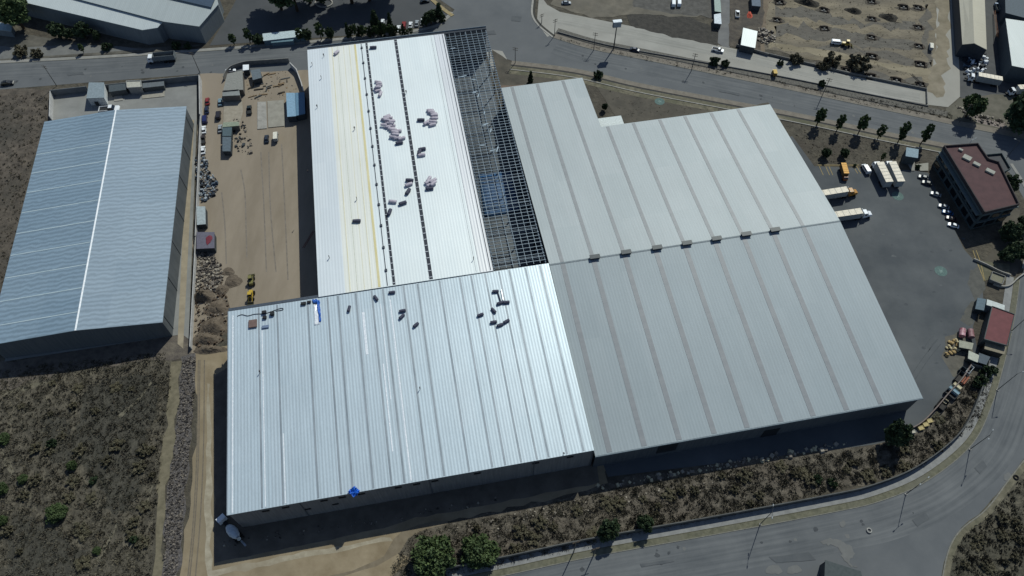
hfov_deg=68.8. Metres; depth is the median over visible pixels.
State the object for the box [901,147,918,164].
car park canopy
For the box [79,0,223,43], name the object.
tall shed
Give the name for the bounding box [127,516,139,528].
shrub
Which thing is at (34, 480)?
shrub
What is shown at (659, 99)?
painted medallion
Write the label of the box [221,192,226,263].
wheel rut
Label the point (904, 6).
column footing
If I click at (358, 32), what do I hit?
conifer
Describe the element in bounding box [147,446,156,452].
shrub
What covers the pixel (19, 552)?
shrub
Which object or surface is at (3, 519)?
bush
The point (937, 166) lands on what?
window
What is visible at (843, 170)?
box truck
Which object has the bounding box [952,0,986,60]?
beige gable shed
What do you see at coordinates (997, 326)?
guard house
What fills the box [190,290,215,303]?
soil heap
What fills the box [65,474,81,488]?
shrub
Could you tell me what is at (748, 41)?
white shed
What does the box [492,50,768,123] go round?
brown lawn
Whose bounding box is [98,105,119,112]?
pickup truck
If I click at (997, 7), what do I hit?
dump truck
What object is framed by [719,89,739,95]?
repair patch
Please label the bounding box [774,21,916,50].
grey soil band
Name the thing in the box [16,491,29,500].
shrub
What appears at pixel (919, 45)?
column footing
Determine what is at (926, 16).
grey soil band
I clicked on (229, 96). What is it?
shade shed
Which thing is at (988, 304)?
gate house wing
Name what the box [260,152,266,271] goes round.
wheel rut
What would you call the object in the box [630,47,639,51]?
parked car
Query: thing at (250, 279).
wheel loader
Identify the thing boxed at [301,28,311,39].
tree
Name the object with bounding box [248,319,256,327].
pallet stack
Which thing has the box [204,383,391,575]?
compacted edge
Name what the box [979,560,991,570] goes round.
shrub
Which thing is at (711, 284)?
grey warehouse
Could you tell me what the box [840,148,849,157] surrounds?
tree
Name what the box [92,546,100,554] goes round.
bush
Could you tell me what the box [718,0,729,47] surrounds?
service lane
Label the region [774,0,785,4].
column footing
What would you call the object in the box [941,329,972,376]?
bare yard patch
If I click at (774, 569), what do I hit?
worn patch
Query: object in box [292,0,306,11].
tree
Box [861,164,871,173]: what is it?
van
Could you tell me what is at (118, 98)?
concrete pad
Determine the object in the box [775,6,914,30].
grey soil band
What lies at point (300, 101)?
blue hut
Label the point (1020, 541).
shrub
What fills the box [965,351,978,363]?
metal shed
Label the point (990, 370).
shrub
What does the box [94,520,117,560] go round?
straw trail
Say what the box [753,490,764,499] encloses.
shrub
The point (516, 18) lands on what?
repair patch
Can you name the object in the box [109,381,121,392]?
shrub
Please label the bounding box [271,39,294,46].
lean to
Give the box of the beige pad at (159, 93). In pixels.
[142,90,164,98]
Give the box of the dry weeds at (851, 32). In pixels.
[760,0,925,77]
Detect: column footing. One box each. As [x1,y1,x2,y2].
[772,17,781,22]
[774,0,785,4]
[819,6,829,12]
[819,25,829,30]
[841,66,851,71]
[865,72,877,78]
[866,34,876,39]
[866,52,878,59]
[867,16,876,21]
[890,76,902,82]
[898,4,909,10]
[913,4,923,10]
[913,24,923,29]
[914,43,923,48]
[914,60,926,67]
[915,81,925,86]
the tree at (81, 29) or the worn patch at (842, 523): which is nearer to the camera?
the worn patch at (842, 523)
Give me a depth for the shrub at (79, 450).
229.23 m
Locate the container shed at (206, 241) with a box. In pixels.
[196,232,216,252]
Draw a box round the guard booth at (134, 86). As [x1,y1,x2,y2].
[126,80,143,93]
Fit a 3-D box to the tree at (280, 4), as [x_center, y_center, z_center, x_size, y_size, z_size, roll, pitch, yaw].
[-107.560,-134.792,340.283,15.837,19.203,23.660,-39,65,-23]
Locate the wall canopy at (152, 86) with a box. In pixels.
[142,81,165,91]
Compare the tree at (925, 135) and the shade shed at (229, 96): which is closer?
the tree at (925, 135)
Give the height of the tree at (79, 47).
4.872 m
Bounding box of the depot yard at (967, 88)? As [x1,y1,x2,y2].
[960,0,1020,97]
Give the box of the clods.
[194,281,228,346]
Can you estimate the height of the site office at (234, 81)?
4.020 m
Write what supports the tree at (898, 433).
on the roadside scrub soil at (636, 479)
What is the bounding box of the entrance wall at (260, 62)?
[223,58,289,80]
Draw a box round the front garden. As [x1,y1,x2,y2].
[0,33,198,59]
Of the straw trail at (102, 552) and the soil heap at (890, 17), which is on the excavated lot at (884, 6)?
the soil heap at (890, 17)
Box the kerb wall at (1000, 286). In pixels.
[993,273,1023,287]
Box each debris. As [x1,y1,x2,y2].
[223,496,496,546]
[233,119,252,153]
[245,71,293,99]
[955,105,1008,127]
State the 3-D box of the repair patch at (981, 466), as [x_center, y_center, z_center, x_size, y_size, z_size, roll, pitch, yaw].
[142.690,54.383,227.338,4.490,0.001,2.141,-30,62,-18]
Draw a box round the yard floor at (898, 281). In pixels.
[604,136,982,476]
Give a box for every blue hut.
[286,93,297,121]
[295,92,306,120]
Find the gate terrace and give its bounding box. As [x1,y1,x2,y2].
[980,342,1005,357]
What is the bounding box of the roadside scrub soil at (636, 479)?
[392,359,989,575]
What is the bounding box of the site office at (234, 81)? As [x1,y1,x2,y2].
[222,71,244,95]
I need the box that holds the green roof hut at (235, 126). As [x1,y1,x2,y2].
[223,122,239,130]
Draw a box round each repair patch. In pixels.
[67,72,83,75]
[511,16,521,20]
[640,560,673,566]
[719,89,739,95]
[770,552,815,562]
[912,512,928,526]
[975,461,986,472]
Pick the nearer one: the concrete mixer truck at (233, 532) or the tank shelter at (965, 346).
the concrete mixer truck at (233, 532)
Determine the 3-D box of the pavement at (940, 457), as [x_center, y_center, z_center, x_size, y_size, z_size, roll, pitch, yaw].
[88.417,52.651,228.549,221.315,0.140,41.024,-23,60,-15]
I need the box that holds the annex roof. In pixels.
[598,116,623,126]
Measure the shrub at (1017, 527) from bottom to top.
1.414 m
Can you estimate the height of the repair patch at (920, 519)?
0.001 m
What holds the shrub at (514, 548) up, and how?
on the roadside scrub soil at (636, 479)
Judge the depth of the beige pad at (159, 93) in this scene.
316.68 m
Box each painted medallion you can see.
[655,98,664,104]
[892,191,903,199]
[935,266,946,275]
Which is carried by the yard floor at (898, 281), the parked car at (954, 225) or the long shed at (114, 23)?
the parked car at (954, 225)
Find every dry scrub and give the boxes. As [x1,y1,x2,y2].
[0,93,47,285]
[0,352,170,575]
[390,375,992,575]
[952,481,1023,575]
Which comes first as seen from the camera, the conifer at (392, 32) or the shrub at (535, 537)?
the shrub at (535, 537)
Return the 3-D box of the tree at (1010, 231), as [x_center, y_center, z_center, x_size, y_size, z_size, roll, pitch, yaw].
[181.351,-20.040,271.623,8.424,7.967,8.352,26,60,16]
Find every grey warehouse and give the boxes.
[0,106,193,357]
[501,78,922,466]
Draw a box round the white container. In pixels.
[713,13,721,28]
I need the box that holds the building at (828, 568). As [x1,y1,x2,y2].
[819,560,861,575]
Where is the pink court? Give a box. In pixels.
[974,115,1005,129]
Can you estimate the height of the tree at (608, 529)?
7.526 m
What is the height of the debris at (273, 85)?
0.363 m
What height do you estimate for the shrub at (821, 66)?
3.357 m
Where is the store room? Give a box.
[109,83,128,96]
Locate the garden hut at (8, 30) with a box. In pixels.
[0,23,15,36]
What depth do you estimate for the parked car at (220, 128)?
304.26 m
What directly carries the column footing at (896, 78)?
on the excavated lot at (884, 6)
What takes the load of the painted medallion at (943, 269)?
on the yard floor at (898, 281)
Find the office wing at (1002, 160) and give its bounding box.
[986,153,1010,172]
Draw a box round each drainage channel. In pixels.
[511,65,942,147]
[555,33,895,106]
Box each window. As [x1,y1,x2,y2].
[934,160,939,169]
[939,169,945,178]
[944,179,950,187]
[950,187,955,197]
[955,197,961,206]
[961,206,967,216]
[966,216,973,225]
[990,212,1000,217]
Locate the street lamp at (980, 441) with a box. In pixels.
[968,429,993,450]
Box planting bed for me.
[978,261,1009,280]
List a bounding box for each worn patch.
[765,565,781,573]
[787,565,801,573]
[820,538,856,566]
[839,520,845,526]
[1004,473,1010,480]
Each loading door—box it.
[656,443,678,453]
[760,428,779,437]
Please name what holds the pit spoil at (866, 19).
on the excavated lot at (884, 6)
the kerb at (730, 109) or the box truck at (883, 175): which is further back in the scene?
the kerb at (730, 109)
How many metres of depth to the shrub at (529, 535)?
215.28 m
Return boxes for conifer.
[344,22,351,37]
[356,26,362,36]
[367,26,373,36]
[369,9,379,26]
[378,21,384,36]
[387,12,393,27]
[389,25,395,36]
[401,23,405,35]
[436,2,445,22]
[527,71,533,83]
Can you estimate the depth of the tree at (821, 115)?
301.33 m
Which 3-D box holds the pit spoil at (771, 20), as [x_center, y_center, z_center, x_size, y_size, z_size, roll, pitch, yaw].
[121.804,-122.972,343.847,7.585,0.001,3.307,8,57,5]
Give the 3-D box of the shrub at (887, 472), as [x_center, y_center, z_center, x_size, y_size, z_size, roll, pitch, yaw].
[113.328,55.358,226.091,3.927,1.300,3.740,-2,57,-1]
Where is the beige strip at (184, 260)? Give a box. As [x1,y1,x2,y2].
[178,120,193,347]
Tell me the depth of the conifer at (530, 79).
318.04 m
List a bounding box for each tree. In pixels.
[0,0,30,29]
[45,21,64,37]
[62,28,72,38]
[71,21,92,39]
[77,44,83,52]
[92,30,100,40]
[227,34,235,44]
[242,28,251,42]
[251,33,262,44]
[268,0,295,10]
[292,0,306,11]
[294,27,302,41]
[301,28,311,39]
[313,22,324,39]
[324,27,333,38]
[352,24,356,34]
[359,25,365,36]
[373,25,380,35]
[382,23,386,35]
[385,24,390,33]
[421,15,429,26]
[423,8,437,23]
[596,518,620,542]
[601,103,607,109]
[637,514,654,532]
[814,107,827,125]
[821,148,831,157]
[836,114,846,131]
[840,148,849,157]
[857,114,870,133]
[876,124,887,137]
[884,418,914,446]
[897,121,911,142]
[920,123,935,144]
[962,93,988,116]
[997,248,1014,262]
[998,220,1023,242]
[1003,91,1023,135]
[1003,240,1023,259]
[1007,174,1022,191]
[1017,215,1023,229]
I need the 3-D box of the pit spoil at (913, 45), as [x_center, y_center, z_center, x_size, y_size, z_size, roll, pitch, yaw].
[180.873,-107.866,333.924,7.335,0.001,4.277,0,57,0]
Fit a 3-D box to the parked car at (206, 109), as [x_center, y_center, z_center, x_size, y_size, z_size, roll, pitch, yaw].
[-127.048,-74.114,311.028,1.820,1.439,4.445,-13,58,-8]
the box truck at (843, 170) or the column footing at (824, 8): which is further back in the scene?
the column footing at (824, 8)
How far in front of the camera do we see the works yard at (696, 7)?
349.54 m
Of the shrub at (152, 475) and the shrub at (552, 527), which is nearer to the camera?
the shrub at (552, 527)
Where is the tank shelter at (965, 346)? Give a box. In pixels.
[957,340,973,351]
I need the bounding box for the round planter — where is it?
[315,0,332,7]
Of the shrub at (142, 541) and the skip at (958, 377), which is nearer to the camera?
the shrub at (142, 541)
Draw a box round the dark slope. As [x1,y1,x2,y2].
[627,14,717,45]
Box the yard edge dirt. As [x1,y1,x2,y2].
[960,265,985,325]
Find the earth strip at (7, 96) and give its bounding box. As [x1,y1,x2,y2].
[0,88,51,293]
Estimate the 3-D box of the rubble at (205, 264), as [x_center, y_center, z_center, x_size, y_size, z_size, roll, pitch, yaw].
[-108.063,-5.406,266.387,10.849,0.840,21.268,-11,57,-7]
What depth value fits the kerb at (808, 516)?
219.07 m
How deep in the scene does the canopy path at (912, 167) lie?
294.25 m
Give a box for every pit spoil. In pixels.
[769,18,784,22]
[865,0,879,4]
[865,17,880,21]
[865,35,880,40]
[909,26,925,30]
[910,44,925,49]
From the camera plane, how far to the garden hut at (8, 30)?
336.25 m
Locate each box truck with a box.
[273,132,277,141]
[772,69,777,76]
[839,163,848,180]
[871,161,893,187]
[885,161,904,187]
[928,43,933,50]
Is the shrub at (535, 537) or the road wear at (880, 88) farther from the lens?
the road wear at (880, 88)
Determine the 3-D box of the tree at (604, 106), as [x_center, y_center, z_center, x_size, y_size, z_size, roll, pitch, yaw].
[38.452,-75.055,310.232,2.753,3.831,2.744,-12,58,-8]
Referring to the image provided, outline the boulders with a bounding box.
[595,442,844,489]
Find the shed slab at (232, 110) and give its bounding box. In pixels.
[223,101,242,124]
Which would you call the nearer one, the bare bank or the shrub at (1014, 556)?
the shrub at (1014, 556)
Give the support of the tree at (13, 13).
on the ground at (982, 240)
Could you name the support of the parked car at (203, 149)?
on the dirt yard at (271, 284)
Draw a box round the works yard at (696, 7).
[633,0,713,17]
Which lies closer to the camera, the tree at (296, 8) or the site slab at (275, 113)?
the site slab at (275, 113)
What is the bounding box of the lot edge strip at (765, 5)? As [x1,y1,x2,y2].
[759,0,771,51]
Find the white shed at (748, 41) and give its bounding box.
[739,28,757,54]
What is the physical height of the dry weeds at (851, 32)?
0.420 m
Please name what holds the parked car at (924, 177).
on the yard floor at (898, 281)
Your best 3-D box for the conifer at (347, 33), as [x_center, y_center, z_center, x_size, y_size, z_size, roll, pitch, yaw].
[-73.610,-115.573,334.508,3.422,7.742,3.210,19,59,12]
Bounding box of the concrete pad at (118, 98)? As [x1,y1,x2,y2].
[114,95,122,100]
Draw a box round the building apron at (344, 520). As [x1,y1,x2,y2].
[214,368,598,562]
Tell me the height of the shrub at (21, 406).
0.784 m
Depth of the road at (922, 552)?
319.75 m
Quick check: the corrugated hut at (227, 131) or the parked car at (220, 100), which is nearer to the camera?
the corrugated hut at (227, 131)
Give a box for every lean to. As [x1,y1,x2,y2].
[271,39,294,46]
[972,298,985,314]
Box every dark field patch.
[7,512,90,575]
[37,415,74,464]
[71,374,158,514]
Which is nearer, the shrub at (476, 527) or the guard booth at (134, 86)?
the shrub at (476, 527)
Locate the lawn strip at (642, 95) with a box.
[509,70,717,111]
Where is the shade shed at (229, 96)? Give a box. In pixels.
[222,90,241,101]
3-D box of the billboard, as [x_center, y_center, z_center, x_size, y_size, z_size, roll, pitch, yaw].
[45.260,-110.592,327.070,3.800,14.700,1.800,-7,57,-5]
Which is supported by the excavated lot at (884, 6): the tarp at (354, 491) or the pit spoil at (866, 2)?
the pit spoil at (866, 2)
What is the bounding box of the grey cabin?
[196,206,207,228]
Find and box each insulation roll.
[352,219,360,222]
[399,200,406,205]
[405,178,413,181]
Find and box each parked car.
[0,80,13,85]
[201,126,206,133]
[201,146,205,154]
[204,106,208,113]
[205,97,209,104]
[218,98,222,105]
[218,124,222,132]
[264,135,268,142]
[562,0,570,4]
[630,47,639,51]
[918,175,928,179]
[921,180,932,185]
[930,191,940,196]
[938,204,949,209]
[942,210,953,215]
[945,216,956,221]
[947,222,958,228]
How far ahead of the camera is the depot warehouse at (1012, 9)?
340.09 m
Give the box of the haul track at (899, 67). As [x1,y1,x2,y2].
[768,42,930,75]
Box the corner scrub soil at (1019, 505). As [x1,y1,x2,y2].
[942,472,1023,575]
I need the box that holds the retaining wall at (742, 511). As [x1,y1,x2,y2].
[445,360,989,569]
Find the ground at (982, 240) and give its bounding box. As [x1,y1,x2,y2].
[0,0,1023,575]
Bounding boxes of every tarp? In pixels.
[314,304,319,324]
[316,300,320,321]
[348,486,359,496]
[478,171,520,216]
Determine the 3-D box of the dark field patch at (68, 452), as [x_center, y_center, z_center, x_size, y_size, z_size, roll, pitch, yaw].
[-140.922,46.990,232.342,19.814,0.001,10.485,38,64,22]
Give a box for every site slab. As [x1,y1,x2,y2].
[257,101,266,128]
[267,100,284,126]
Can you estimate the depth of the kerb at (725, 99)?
315.88 m
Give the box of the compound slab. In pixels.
[5,81,196,360]
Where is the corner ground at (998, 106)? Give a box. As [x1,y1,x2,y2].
[946,94,1023,133]
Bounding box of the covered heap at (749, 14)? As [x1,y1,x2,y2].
[747,11,752,17]
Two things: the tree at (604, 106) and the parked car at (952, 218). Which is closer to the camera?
the parked car at (952, 218)
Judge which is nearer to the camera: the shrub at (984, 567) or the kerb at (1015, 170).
the shrub at (984, 567)
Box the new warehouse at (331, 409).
[226,26,593,526]
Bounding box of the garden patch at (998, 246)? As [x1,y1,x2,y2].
[985,210,1019,277]
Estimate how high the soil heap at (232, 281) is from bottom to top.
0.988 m
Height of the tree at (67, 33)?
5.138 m
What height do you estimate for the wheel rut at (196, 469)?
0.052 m
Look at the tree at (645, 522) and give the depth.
213.77 m
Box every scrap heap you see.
[195,156,218,201]
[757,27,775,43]
[961,53,988,76]
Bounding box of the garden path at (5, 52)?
[0,45,142,58]
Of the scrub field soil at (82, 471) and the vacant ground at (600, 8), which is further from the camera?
the vacant ground at (600, 8)
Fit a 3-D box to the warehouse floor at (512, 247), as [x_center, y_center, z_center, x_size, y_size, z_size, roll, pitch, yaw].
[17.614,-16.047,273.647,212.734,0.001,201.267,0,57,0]
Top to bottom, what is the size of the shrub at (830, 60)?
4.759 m
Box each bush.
[0,432,9,445]
[0,481,8,495]
[0,515,8,525]
[17,474,27,484]
[44,502,67,524]
[66,460,76,470]
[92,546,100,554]
[409,534,456,575]
[460,533,500,569]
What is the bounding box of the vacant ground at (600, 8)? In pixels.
[550,0,699,17]
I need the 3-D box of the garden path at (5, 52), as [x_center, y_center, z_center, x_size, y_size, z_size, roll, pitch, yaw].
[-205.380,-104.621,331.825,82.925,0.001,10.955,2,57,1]
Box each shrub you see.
[0,525,13,536]
[12,44,27,57]
[14,548,22,554]
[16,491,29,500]
[17,403,24,409]
[27,473,41,487]
[28,442,41,454]
[30,48,43,58]
[44,446,54,456]
[45,438,56,447]
[48,380,55,386]
[57,431,65,439]
[62,490,75,503]
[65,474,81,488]
[67,402,76,408]
[71,383,83,393]
[72,442,85,456]
[72,521,85,535]
[73,555,90,570]
[74,525,91,542]
[84,491,96,504]
[88,475,97,485]
[90,406,99,414]
[100,455,110,466]
[101,42,112,50]
[108,438,124,451]
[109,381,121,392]
[125,529,135,539]
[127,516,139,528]
[129,535,138,543]
[131,459,146,474]
[135,533,149,549]
[136,443,151,457]
[136,500,150,512]
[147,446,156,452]
[148,472,155,478]
[171,41,180,49]
[183,41,191,49]
[473,523,480,531]
[510,543,522,555]
[513,523,528,539]
[525,531,533,539]
[527,532,541,545]
[531,514,547,530]
[548,521,557,532]
[571,504,582,516]
[586,526,597,541]
[593,70,602,79]
[600,495,610,507]
[603,498,618,512]
[612,495,626,510]
[639,495,647,502]
[655,502,661,509]
[661,487,675,501]
[677,487,686,495]
[690,486,699,495]
[709,57,720,65]
[718,472,725,479]
[720,59,729,66]
[729,485,739,494]
[736,468,752,483]
[746,499,754,506]
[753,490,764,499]
[774,459,788,473]
[777,59,783,65]
[789,52,803,64]
[790,468,799,478]
[795,468,802,477]
[797,466,809,479]
[803,472,817,486]
[814,474,822,484]
[815,61,830,70]
[818,79,825,86]
[823,51,841,67]
[827,478,837,488]
[842,464,851,474]
[846,54,872,72]
[847,458,854,465]
[860,468,876,481]
[880,465,891,476]
[897,446,910,453]
[899,459,910,471]
[931,439,945,451]
[932,412,945,424]
[960,559,970,569]
[970,541,982,552]
[972,373,988,387]
[972,534,986,546]
[979,364,997,377]
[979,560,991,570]
[984,562,997,575]
[996,512,1009,525]
[996,529,1007,536]
[996,530,1009,542]
[1002,558,1010,565]
[1009,532,1016,540]
[1009,552,1019,562]
[1011,519,1023,530]
[1012,517,1019,524]
[1016,534,1023,545]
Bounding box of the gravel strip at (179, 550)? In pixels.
[162,353,195,575]
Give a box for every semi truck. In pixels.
[822,186,857,198]
[835,208,871,220]
[965,72,1002,86]
[1005,84,1023,96]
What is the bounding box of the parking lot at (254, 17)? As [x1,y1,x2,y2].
[210,0,447,44]
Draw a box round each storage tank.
[958,328,965,337]
[966,328,974,338]
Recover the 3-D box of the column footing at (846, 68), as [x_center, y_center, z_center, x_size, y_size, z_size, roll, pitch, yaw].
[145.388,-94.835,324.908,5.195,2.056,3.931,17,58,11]
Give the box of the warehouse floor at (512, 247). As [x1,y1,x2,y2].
[332,60,594,458]
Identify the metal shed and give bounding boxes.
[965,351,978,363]
[975,353,989,365]
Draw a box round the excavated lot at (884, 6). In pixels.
[764,0,936,82]
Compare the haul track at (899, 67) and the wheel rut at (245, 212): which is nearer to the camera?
the wheel rut at (245, 212)
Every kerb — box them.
[8,12,453,62]
[431,0,453,16]
[467,278,1014,575]
[502,280,1019,575]
[510,69,939,151]
[517,61,952,144]
[531,0,553,36]
[552,37,1023,138]
[942,460,1023,575]
[1010,164,1023,268]
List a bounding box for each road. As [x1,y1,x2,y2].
[0,0,1023,575]
[537,0,959,106]
[986,144,1023,197]
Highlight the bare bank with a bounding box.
[0,335,191,389]
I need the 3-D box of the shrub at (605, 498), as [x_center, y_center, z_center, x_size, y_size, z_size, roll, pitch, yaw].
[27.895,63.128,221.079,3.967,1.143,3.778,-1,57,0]
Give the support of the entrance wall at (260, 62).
on the road at (922, 552)
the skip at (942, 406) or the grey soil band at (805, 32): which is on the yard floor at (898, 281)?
the skip at (942, 406)
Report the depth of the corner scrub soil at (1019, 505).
214.59 m
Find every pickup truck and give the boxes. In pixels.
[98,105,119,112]
[200,134,205,144]
[247,105,251,114]
[712,47,723,52]
[735,10,739,17]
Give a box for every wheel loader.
[247,290,254,304]
[248,273,254,285]
[841,39,853,47]
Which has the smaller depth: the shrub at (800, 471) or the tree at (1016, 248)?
the shrub at (800, 471)
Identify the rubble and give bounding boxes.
[195,252,223,292]
[448,482,717,539]
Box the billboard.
[612,19,621,48]
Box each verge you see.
[470,278,1018,575]
[510,66,941,151]
[533,0,553,35]
[556,28,947,116]
[944,462,1023,575]
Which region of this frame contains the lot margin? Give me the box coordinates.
[927,0,950,97]
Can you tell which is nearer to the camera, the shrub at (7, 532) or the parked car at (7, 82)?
the shrub at (7, 532)
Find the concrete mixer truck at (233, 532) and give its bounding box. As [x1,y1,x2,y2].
[215,513,245,545]
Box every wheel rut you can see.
[187,360,198,575]
[189,360,200,575]
[195,360,204,575]
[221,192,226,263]
[240,170,246,257]
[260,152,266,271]
[268,152,276,271]
[281,144,288,279]
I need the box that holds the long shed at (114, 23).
[26,0,168,44]
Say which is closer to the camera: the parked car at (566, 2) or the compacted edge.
the compacted edge
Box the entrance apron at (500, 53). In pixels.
[487,50,506,67]
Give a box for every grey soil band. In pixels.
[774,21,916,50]
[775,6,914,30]
[802,62,922,83]
[816,42,914,65]
[918,4,933,67]
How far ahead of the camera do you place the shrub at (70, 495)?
221.61 m
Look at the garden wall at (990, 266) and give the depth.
267.30 m
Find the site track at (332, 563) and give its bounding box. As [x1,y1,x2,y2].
[180,346,607,575]
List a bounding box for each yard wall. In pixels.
[913,362,972,427]
[972,363,998,369]
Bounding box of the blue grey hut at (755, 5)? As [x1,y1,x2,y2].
[750,0,760,10]
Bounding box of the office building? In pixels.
[932,143,1019,228]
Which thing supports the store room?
on the ground at (982, 240)
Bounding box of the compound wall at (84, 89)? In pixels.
[49,75,202,349]
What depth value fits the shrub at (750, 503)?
220.57 m
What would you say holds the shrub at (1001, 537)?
on the corner scrub soil at (1019, 505)
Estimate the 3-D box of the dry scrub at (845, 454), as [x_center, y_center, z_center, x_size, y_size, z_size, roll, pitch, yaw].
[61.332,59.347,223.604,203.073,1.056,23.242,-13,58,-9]
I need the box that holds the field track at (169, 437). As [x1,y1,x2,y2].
[152,361,181,575]
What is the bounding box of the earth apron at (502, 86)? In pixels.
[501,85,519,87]
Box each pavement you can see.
[0,12,452,62]
[446,275,1013,575]
[511,61,949,146]
[554,34,1023,137]
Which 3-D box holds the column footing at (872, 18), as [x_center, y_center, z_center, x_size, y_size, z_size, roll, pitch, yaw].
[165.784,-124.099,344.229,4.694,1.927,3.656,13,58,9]
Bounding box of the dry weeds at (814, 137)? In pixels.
[605,87,920,163]
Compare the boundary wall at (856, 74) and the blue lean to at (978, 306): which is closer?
the blue lean to at (978, 306)
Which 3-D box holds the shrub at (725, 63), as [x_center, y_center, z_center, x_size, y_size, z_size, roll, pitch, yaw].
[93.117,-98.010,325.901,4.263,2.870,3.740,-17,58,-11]
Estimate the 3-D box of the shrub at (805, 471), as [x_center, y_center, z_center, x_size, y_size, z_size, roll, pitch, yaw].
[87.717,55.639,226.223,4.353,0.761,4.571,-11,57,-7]
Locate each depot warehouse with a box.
[996,19,1023,84]
[999,0,1023,23]
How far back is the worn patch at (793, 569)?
210.95 m
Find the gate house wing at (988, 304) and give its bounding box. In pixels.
[983,299,1004,311]
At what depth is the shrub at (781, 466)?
226.87 m
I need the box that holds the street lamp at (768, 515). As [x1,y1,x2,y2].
[759,504,773,524]
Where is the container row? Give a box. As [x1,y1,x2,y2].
[713,0,720,13]
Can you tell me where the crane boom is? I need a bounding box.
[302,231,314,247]
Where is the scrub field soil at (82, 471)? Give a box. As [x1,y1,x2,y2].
[0,351,175,575]
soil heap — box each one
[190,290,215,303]
[192,332,221,345]
[193,345,226,354]
[198,316,227,335]
[203,297,229,316]
[215,284,228,296]
[221,267,234,275]
[225,274,242,287]
[794,0,819,7]
[844,7,861,14]
[878,13,897,21]
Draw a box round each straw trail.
[1,381,50,395]
[1,452,30,500]
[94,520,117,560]
[117,382,151,416]
[125,513,141,559]
[147,475,158,500]
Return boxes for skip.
[916,425,924,430]
[925,418,933,422]
[934,397,949,411]
[943,388,957,400]
[947,386,959,395]
[952,371,967,384]
[952,382,961,390]
[958,366,970,375]
[960,376,969,384]
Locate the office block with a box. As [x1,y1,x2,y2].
[86,82,107,105]
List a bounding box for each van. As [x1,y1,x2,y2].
[202,115,207,123]
[215,111,220,119]
[671,0,675,6]
[677,0,681,6]
[831,39,841,44]
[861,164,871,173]
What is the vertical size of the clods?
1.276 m
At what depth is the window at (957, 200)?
281.90 m
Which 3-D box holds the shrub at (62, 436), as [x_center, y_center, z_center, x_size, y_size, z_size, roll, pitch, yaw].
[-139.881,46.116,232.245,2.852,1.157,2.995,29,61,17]
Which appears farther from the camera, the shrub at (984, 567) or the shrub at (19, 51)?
the shrub at (19, 51)
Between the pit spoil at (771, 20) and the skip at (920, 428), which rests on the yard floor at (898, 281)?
the skip at (920, 428)
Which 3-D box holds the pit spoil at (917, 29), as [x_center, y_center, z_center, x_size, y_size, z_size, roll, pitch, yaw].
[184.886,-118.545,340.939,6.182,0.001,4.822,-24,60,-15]
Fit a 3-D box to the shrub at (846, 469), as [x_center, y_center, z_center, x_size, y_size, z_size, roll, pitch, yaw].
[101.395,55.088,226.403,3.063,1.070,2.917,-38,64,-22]
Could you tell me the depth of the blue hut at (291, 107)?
307.97 m
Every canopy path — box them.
[908,162,914,170]
[917,163,927,170]
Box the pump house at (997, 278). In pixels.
[988,271,1005,284]
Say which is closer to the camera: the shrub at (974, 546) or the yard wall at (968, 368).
the shrub at (974, 546)
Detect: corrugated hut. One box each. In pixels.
[222,127,232,139]
[222,137,232,155]
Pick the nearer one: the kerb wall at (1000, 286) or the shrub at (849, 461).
the shrub at (849, 461)
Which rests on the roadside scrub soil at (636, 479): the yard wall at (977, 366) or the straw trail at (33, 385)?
the yard wall at (977, 366)
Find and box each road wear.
[0,37,375,78]
[508,280,1023,575]
[551,40,1008,152]
[556,15,919,100]
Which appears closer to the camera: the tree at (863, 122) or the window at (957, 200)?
the window at (957, 200)
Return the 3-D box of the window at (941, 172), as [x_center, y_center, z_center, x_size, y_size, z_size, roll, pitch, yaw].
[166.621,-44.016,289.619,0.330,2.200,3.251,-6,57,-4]
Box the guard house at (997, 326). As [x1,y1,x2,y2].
[977,306,1014,346]
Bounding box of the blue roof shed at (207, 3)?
[177,0,223,13]
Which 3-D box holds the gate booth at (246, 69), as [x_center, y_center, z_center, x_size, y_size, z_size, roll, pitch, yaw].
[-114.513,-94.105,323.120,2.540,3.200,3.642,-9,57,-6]
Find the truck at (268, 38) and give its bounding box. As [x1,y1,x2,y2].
[262,30,305,45]
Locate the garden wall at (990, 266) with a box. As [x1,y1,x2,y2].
[973,258,1010,275]
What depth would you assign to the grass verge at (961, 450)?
219.10 m
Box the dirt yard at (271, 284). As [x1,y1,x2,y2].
[191,70,331,352]
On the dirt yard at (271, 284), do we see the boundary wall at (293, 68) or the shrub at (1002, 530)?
the boundary wall at (293, 68)
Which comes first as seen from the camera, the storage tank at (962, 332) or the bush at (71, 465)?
the bush at (71, 465)
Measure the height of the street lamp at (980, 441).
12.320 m
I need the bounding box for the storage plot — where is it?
[728,0,764,49]
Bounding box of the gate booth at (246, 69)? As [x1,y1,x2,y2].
[243,64,250,75]
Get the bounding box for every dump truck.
[147,51,175,63]
[993,3,1000,11]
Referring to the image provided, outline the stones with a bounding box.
[162,356,195,575]
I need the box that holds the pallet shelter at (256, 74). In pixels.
[250,69,262,83]
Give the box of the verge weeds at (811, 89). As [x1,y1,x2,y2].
[560,37,951,118]
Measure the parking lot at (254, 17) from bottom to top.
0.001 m
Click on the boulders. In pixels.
(790, 452)
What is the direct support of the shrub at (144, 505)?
on the scrub field soil at (82, 471)
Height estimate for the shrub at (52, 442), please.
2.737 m
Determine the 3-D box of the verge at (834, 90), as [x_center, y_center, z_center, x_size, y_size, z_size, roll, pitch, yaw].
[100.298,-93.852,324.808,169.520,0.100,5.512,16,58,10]
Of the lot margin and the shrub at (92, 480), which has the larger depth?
the lot margin
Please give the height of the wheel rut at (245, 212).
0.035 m
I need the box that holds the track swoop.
[331,520,447,575]
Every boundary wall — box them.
[290,63,303,91]
[557,32,928,106]
[736,44,768,55]
[766,52,927,104]

